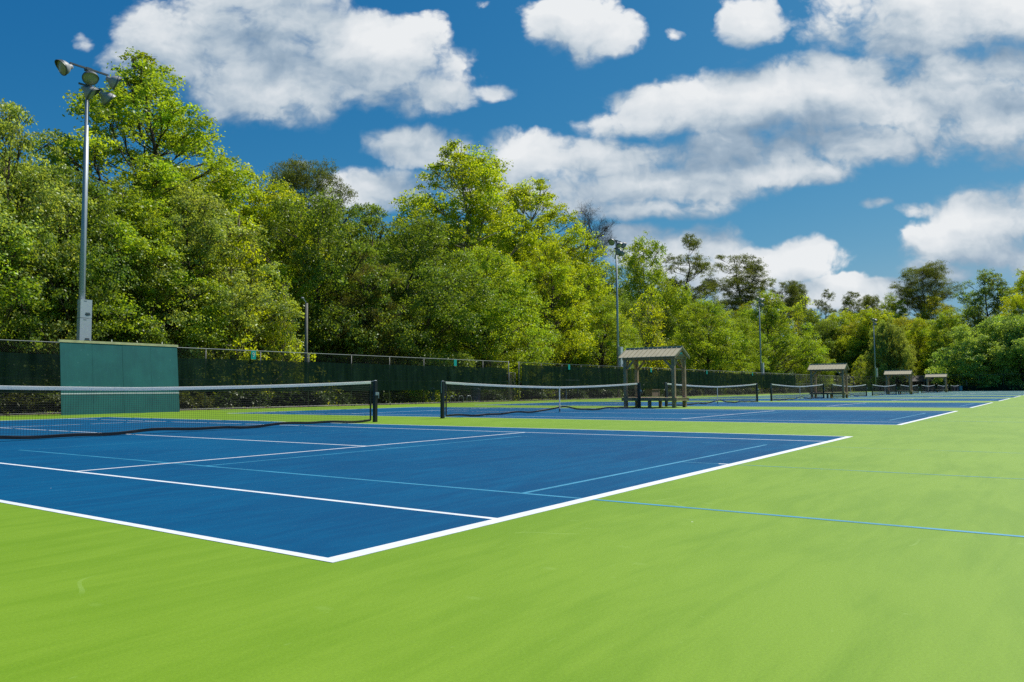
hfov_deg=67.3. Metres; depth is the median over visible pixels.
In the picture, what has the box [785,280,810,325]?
pine tree
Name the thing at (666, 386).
tennis net
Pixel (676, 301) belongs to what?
broadleaf tree
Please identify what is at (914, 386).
tennis net
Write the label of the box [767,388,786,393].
bush
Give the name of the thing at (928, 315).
broadleaf tree
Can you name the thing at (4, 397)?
bush
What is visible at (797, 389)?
bush
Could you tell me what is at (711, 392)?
bush
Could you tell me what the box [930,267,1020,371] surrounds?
broadleaf tree
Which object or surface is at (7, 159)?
forest tree
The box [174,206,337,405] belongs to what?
tree
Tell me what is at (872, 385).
tennis net
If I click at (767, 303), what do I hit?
pine tree
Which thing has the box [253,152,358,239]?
pine tree
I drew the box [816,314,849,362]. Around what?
forest tree
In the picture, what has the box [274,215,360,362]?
forest tree
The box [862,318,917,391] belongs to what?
spreading tree
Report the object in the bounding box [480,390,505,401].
bush
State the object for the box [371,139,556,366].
tall broadleaf tree
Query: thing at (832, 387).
tennis net
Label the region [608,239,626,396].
floodlight pole
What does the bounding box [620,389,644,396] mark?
shrub
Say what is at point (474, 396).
bush
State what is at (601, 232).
dead tree
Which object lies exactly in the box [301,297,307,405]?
lamp post
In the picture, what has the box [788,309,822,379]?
forest tree
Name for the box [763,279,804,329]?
pine tree
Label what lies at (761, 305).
floodlight pole
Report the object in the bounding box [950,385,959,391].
tennis net
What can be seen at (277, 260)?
forest tree
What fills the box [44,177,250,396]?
broadleaf tree
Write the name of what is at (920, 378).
picnic pavilion
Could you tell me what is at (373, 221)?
broadleaf tree
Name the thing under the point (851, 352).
forest tree
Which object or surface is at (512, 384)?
gate
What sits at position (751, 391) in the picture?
bush
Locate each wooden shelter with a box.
[618,346,689,407]
[807,363,848,397]
[884,370,912,393]
[925,373,947,391]
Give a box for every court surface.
[0,417,842,557]
[245,407,952,424]
[494,402,986,407]
[615,398,1007,400]
[705,396,1016,397]
[766,394,1023,395]
[797,393,1023,394]
[857,391,1023,392]
[932,392,1023,392]
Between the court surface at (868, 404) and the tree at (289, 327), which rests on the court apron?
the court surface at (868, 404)
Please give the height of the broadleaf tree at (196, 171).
20.760 m
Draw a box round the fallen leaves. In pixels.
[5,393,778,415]
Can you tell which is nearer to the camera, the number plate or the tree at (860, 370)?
the number plate
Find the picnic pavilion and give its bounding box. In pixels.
[894,375,942,383]
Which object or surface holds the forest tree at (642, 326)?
on the ground
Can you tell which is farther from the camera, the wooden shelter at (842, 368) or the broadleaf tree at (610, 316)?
the broadleaf tree at (610, 316)
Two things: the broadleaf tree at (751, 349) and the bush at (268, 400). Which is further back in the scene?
the broadleaf tree at (751, 349)
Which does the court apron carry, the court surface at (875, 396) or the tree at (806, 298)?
the court surface at (875, 396)
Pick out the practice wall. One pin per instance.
(83, 363)
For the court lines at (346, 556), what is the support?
on the court surface at (537, 459)
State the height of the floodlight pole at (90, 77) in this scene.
15.080 m
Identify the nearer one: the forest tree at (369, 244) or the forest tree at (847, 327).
the forest tree at (369, 244)
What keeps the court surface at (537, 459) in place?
on the court apron
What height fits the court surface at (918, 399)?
0.001 m
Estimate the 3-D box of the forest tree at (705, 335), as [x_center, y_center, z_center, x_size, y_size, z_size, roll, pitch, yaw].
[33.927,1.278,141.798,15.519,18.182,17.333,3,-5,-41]
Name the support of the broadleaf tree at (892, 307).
on the ground
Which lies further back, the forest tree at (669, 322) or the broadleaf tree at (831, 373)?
the broadleaf tree at (831, 373)
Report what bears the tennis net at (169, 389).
on the court surface at (537, 459)
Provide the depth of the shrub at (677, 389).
93.37 m
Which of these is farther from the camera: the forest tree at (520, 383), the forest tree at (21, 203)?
the forest tree at (520, 383)
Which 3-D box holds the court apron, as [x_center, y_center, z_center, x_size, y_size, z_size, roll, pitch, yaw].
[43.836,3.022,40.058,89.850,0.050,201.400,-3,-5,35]
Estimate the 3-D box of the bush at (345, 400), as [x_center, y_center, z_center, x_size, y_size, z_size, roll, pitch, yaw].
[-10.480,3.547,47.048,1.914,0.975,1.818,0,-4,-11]
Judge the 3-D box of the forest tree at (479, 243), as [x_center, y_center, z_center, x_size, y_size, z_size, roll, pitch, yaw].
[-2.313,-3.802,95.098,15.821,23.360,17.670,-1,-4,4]
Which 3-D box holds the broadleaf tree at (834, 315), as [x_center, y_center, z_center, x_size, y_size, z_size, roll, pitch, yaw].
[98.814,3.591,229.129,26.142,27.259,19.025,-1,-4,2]
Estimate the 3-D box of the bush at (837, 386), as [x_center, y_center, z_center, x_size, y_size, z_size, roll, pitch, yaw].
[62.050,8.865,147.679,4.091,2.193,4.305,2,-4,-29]
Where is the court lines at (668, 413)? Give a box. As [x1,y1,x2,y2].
[238,407,956,424]
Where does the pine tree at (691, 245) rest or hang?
on the ground
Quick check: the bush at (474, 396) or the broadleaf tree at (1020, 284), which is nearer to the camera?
the bush at (474, 396)
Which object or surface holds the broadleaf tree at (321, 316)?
on the ground
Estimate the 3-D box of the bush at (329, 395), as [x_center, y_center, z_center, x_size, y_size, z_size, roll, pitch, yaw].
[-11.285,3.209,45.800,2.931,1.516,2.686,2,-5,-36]
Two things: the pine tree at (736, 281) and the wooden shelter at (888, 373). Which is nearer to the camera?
the wooden shelter at (888, 373)
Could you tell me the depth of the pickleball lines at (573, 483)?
6.34 m
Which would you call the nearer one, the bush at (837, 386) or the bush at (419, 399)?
the bush at (419, 399)
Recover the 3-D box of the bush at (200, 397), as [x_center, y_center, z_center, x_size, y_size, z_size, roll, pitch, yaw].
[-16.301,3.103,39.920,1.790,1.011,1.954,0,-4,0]
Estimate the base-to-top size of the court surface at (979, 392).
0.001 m
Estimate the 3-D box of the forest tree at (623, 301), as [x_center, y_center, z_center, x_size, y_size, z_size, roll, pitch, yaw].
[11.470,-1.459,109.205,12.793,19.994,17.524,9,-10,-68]
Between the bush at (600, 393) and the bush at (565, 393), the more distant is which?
the bush at (600, 393)
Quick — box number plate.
[251,351,255,358]
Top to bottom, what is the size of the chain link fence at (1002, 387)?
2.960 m
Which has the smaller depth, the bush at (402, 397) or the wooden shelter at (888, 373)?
the bush at (402, 397)
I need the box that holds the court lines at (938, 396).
[704,396,1018,397]
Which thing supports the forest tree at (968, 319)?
on the ground
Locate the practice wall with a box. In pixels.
[58,339,179,414]
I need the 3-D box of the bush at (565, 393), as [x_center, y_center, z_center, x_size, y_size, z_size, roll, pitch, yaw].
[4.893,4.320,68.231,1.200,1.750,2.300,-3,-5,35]
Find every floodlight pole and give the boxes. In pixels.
[54,59,121,340]
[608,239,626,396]
[755,297,764,393]
[871,318,877,386]
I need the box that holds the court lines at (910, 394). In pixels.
[765,394,961,395]
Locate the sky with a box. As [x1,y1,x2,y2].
[0,0,1023,373]
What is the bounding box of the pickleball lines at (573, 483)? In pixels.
[0,420,1023,536]
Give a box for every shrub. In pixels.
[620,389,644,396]
[660,368,690,394]
[821,371,859,390]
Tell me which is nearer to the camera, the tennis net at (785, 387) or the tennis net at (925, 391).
the tennis net at (785, 387)
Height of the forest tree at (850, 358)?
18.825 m
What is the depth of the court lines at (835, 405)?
35.63 m
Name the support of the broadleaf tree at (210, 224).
on the ground
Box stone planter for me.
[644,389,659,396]
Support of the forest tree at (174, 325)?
on the ground
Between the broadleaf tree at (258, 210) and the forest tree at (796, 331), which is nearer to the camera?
the broadleaf tree at (258, 210)
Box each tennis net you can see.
[0,380,378,438]
[440,381,641,418]
[664,383,758,406]
[770,384,824,400]
[831,384,866,397]
[871,384,896,395]
[900,385,918,393]
[921,385,935,392]
[937,385,948,391]
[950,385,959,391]
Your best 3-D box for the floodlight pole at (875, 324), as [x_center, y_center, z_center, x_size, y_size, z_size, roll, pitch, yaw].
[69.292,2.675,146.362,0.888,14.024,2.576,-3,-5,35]
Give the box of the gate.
[509,372,515,399]
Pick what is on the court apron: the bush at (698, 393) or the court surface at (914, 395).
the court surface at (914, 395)
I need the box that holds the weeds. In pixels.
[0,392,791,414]
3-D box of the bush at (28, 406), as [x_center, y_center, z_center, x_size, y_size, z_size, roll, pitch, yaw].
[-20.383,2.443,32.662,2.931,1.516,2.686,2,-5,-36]
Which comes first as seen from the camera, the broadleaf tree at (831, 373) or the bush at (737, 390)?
the bush at (737, 390)
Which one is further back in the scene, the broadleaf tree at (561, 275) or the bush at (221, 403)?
the broadleaf tree at (561, 275)
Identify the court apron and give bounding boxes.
[0,391,1023,681]
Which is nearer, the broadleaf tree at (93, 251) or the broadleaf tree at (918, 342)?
the broadleaf tree at (93, 251)
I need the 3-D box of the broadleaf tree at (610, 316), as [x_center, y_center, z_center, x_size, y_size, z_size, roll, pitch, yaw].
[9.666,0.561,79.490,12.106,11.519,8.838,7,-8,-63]
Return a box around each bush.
[0,393,39,414]
[0,393,60,414]
[15,393,60,413]
[179,391,214,409]
[195,392,212,405]
[210,391,277,408]
[254,391,283,407]
[268,391,330,406]
[318,391,339,404]
[331,392,356,405]
[345,390,392,404]
[372,393,391,404]
[388,390,410,402]
[396,390,434,403]
[420,390,439,401]
[427,390,434,402]
[471,390,480,401]
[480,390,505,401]
[514,389,548,399]
[555,389,578,398]
[560,389,587,398]
[586,389,616,398]
[660,389,680,396]
[686,388,703,395]
[706,388,723,394]
[725,388,742,394]
[743,388,758,393]
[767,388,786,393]
[787,384,805,392]
[827,382,848,391]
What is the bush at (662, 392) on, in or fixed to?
on the ground
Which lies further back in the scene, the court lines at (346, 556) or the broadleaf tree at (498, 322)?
the broadleaf tree at (498, 322)
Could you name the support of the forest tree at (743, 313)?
on the ground
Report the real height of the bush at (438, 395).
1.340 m
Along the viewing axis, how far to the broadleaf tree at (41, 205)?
34.64 m
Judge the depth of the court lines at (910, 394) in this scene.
74.93 m
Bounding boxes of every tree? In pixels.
[0,98,126,393]
[0,146,55,221]
[0,152,167,398]
[0,170,79,239]
[0,190,67,353]
[20,46,268,343]
[40,177,169,343]
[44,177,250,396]
[66,180,309,405]
[135,190,258,358]
[164,154,322,358]
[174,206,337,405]
[206,175,356,362]
[218,185,427,396]
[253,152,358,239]
[260,276,304,394]
[262,224,331,355]
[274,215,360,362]
[296,202,451,364]
[311,244,412,364]
[343,211,503,401]
[350,234,435,329]
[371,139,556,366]
[396,240,564,401]
[461,176,638,379]
[470,222,550,396]
[503,236,608,398]
[505,322,566,399]
[509,241,589,394]
[563,293,645,396]
[573,200,616,327]
[583,259,650,368]
[599,231,711,365]
[603,295,671,369]
[622,284,686,370]
[641,303,683,370]
[650,232,731,336]
[663,295,754,393]
[670,300,749,370]
[701,253,775,314]
[710,315,773,393]
[725,304,790,389]
[734,302,757,323]
[736,289,830,392]
[755,284,772,319]
[760,317,803,389]
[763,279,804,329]
[781,293,820,384]
[784,320,814,373]
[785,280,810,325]
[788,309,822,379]
[788,340,840,391]
[793,318,848,379]
[810,289,836,323]
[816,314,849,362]
[822,308,858,329]
[824,320,868,376]
[825,305,893,374]
[825,315,876,380]
[838,291,869,325]
[841,315,918,369]
[848,355,873,391]
[860,294,882,321]
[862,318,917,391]
[869,313,927,372]
[878,293,910,327]
[888,260,962,316]
[904,316,945,383]
[913,320,955,368]
[914,294,954,325]
[916,308,972,385]
[916,312,993,371]
[924,312,1023,390]
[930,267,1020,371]
[987,268,1023,334]
[1000,291,1023,332]
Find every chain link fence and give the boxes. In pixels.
[0,339,508,413]
[518,362,853,400]
[853,374,1023,390]
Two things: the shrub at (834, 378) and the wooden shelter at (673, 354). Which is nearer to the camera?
the wooden shelter at (673, 354)
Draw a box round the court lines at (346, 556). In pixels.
[0,417,852,562]
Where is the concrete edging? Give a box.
[0,393,784,415]
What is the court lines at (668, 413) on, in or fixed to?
on the court surface at (832, 416)
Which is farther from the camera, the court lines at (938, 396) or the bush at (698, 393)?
the bush at (698, 393)
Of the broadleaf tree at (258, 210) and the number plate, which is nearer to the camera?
the number plate
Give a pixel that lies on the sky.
(845, 146)
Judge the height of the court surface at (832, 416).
0.001 m
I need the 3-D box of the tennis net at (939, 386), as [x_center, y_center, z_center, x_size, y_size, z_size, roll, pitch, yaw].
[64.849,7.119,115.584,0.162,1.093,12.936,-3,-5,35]
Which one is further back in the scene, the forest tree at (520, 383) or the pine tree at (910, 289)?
the pine tree at (910, 289)
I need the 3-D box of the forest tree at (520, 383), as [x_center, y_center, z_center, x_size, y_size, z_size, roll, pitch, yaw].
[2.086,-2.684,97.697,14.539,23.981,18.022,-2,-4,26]
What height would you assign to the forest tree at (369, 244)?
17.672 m
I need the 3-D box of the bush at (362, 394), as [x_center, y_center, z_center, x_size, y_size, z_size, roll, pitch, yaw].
[-9.260,3.262,49.569,3.357,1.895,3.663,1,-4,-19]
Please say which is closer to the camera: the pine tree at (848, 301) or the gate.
the gate
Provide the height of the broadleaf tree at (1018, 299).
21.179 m
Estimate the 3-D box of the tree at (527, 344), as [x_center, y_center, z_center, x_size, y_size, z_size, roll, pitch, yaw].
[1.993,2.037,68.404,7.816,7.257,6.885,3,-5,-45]
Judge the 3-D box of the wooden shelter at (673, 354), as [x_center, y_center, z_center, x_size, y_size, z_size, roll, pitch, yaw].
[6.273,1.587,33.842,2.700,2.655,1.618,-3,-5,35]
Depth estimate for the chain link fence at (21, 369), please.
39.83 m
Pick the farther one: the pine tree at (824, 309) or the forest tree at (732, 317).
the pine tree at (824, 309)
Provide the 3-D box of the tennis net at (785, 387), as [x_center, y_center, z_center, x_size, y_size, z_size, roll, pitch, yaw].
[19.766,3.465,52.690,0.162,1.093,12.936,-3,-5,35]
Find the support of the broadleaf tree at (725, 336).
on the ground
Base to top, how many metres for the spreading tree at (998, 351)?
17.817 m
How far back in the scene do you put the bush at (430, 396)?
52.12 m
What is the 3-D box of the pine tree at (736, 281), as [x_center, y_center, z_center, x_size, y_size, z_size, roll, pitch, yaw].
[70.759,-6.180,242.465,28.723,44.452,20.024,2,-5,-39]
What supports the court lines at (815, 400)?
on the court surface at (918, 399)
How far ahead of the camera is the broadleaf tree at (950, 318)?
151.92 m
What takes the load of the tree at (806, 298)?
on the ground
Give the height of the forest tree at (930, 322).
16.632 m
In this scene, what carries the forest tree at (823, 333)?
on the ground
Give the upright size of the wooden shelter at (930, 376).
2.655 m
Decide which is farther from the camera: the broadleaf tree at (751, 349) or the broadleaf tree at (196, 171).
the broadleaf tree at (751, 349)
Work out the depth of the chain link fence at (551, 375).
73.62 m
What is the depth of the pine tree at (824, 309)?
457.32 m
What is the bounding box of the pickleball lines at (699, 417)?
[263,408,981,421]
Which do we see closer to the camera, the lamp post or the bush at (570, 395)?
the lamp post
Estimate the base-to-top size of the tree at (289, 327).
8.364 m
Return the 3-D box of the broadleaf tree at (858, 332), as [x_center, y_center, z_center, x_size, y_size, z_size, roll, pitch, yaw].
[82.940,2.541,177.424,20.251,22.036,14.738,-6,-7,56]
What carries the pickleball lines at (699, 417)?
on the court apron
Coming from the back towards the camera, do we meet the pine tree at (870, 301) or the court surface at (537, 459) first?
the pine tree at (870, 301)
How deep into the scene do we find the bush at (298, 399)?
42.20 m
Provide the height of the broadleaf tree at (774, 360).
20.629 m
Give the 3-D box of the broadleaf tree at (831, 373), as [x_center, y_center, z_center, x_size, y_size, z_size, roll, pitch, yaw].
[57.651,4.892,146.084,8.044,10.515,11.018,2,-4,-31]
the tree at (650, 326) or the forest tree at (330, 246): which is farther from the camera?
the tree at (650, 326)
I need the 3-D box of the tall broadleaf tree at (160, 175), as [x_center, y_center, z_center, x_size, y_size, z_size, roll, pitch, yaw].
[-22.631,-7.140,48.107,17.028,22.818,19.634,1,-4,-16]
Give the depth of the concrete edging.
42.92 m
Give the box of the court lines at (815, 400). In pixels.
[614,398,1009,400]
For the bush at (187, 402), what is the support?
on the ground
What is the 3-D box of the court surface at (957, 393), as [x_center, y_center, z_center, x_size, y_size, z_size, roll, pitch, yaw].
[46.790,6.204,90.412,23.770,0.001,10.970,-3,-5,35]
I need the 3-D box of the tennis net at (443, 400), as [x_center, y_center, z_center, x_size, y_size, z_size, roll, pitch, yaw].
[1.732,2.004,27.532,0.162,1.093,12.936,-3,-5,35]
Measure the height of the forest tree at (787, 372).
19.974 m
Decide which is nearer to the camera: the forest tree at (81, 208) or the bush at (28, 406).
the bush at (28, 406)
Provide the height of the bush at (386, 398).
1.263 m
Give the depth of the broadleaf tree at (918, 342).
158.56 m
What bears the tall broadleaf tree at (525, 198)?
on the ground
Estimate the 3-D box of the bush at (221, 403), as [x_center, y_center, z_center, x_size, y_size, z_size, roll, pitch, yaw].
[-14.393,2.777,40.450,3.419,1.769,3.133,-2,-4,17]
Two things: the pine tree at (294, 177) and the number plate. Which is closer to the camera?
the number plate
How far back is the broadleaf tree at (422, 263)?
56.28 m
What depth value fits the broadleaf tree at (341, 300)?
51.83 m
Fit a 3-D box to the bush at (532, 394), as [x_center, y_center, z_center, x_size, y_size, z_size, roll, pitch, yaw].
[1.931,4.300,64.513,3.109,1.584,2.955,2,-4,-29]
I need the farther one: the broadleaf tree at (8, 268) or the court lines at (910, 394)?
the court lines at (910, 394)
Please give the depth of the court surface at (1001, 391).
115.57 m
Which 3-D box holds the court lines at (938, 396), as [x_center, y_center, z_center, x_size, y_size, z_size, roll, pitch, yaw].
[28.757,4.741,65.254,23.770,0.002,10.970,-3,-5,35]
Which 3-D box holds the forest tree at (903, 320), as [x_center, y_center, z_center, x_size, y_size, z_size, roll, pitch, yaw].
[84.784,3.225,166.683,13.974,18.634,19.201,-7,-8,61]
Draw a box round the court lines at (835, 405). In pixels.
[491,402,989,407]

